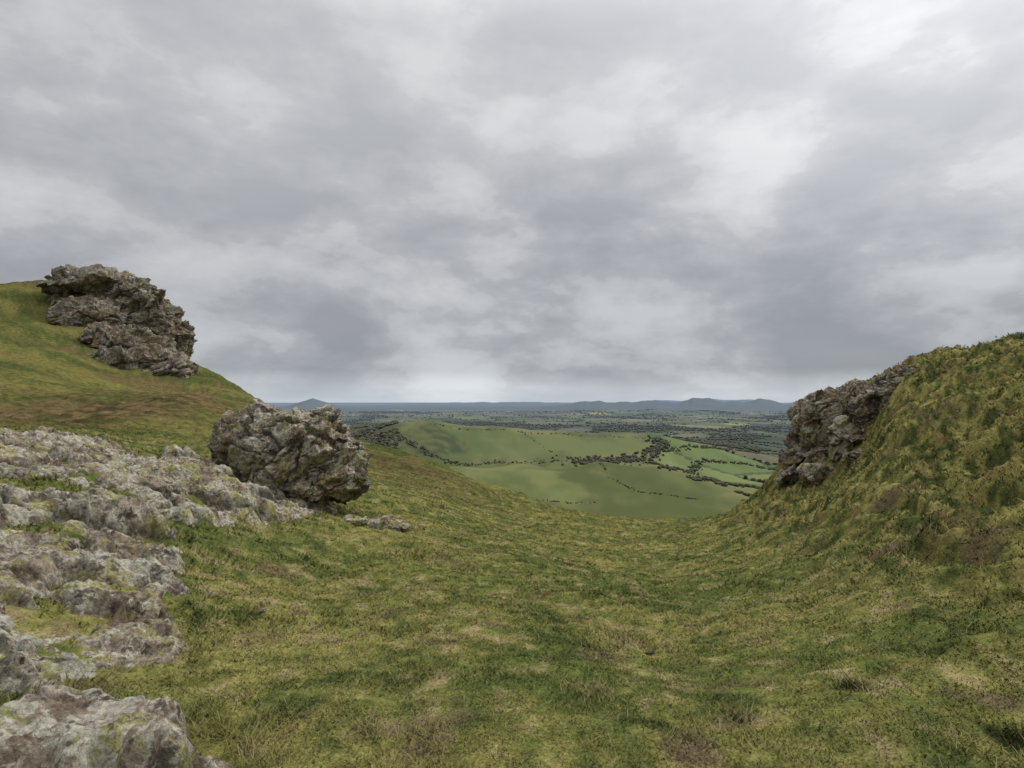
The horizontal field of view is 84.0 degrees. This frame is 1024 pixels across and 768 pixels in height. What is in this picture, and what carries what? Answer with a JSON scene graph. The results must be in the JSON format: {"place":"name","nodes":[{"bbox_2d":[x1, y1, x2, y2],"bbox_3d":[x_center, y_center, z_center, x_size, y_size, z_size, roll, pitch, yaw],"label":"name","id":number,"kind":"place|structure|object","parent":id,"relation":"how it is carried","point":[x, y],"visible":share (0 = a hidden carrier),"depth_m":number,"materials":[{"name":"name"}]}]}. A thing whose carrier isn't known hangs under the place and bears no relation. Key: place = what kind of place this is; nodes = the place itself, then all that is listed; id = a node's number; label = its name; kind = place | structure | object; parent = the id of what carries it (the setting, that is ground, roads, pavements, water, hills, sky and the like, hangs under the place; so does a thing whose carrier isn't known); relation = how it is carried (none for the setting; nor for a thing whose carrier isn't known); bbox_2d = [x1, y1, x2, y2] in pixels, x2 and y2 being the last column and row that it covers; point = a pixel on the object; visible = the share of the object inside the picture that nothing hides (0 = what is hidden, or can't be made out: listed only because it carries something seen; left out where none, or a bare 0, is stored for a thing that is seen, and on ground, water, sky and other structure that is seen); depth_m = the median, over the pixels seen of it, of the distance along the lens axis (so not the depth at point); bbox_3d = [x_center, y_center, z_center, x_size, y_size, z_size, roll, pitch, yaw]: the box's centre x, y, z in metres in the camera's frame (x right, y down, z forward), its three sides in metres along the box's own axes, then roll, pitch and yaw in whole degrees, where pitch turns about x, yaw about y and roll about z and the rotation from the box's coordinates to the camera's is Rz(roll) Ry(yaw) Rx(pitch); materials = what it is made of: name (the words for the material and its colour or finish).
{"place":"outdoors","nodes":[
{"label":"outdoors","id":0,"kind":"place"},
{"bbox_2d":[0,280,1023,767],"bbox_3d":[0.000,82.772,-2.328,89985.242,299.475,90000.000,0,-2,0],"label":"ground","id":1,"kind":"structure","parent":0,"point":[52,372],"depth_m":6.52,"materials":[{"name":"green plant"}]},
{"bbox_2d":[36,264,198,378],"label":"rocky crag","id":2,"kind":"structure","parent":1,"relation":"on","point":[127,319],"depth_m":101.61,"materials":[{"name":"grey stone"}]},
{"bbox_2d":[0,426,326,767],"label":"rock outcrop","id":3,"kind":"object","parent":1,"relation":"on","point":[56,725],"visible":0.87,"depth_m":4.22,"materials":[{"name":"grey stone"}]},
{"bbox_2d":[258,608,266,611],"bbox_3d":[-2.002,1.815,4.565,0.068,0.033,0.052,0,-2,0],"label":"stone","id":4,"kind":"object","parent":1,"relation":"on","point":[262,609],"visible":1,"depth_m":4.55,"materials":[{"name":"grey stone"}]},
{"bbox_2d":[205,398,372,504],"bbox_3d":[-4.176,1.311,10.870,3.133,2.078,2.450,0,-2,0],"label":"boulder","id":5,"kind":"object","parent":1,"relation":"on","point":[315,454],"visible":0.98,"depth_m":10.15,"materials":[{"name":"grey stone"}]},
{"bbox_2d":[323,502,337,514],"bbox_3d":[-3.347,2.291,10.279,0.378,0.305,0.349,1,-2,-24],"label":"rock","id":6,"kind":"object","parent":1,"relation":"on","point":[330,507],"visible":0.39,"depth_m":10.18,"materials":[{"name":"grey stone"}]},
{"bbox_2d":[343,514,368,525],"bbox_3d":[-2.619,2.259,9.453,0.470,0.173,0.331,-1,-2,24],"label":"rock","id":7,"kind":"object","parent":1,"relation":"on","point":[354,519],"visible":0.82,"depth_m":9.38,"materials":[{"name":"grey stone"}]},
{"bbox_2d":[368,515,410,532],"bbox_3d":[-2.158,2.428,9.714,0.817,0.388,0.643,2,-2,-44],"label":"rock","id":8,"kind":"object","parent":1,"relation":"on","point":[386,522],"visible":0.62,"depth_m":9.61,"materials":[{"name":"grey stone"}]},
{"bbox_2d":[289,409,793,503],"bbox_3d":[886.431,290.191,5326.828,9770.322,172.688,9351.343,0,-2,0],"label":"hedgerow trees","id":9,"kind":"object","parent":1,"relation":"on","point":[384,438],"visible":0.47,"depth_m":1806.06,"materials":[{"name":"green plant"}]},
{"bbox_2d":[776,364,916,489],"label":"rocky crag","id":10,"kind":"structure","parent":1,"relation":"on","point":[823,424],"depth_m":18.46,"materials":[{"name":"grey stone"}]},
{"bbox_2d":[0,0,1023,402],"label":"sky","id":11,"kind":"structure","parent":0,"point":[342,201],"materials":[{"name":"grey"}]}
]}

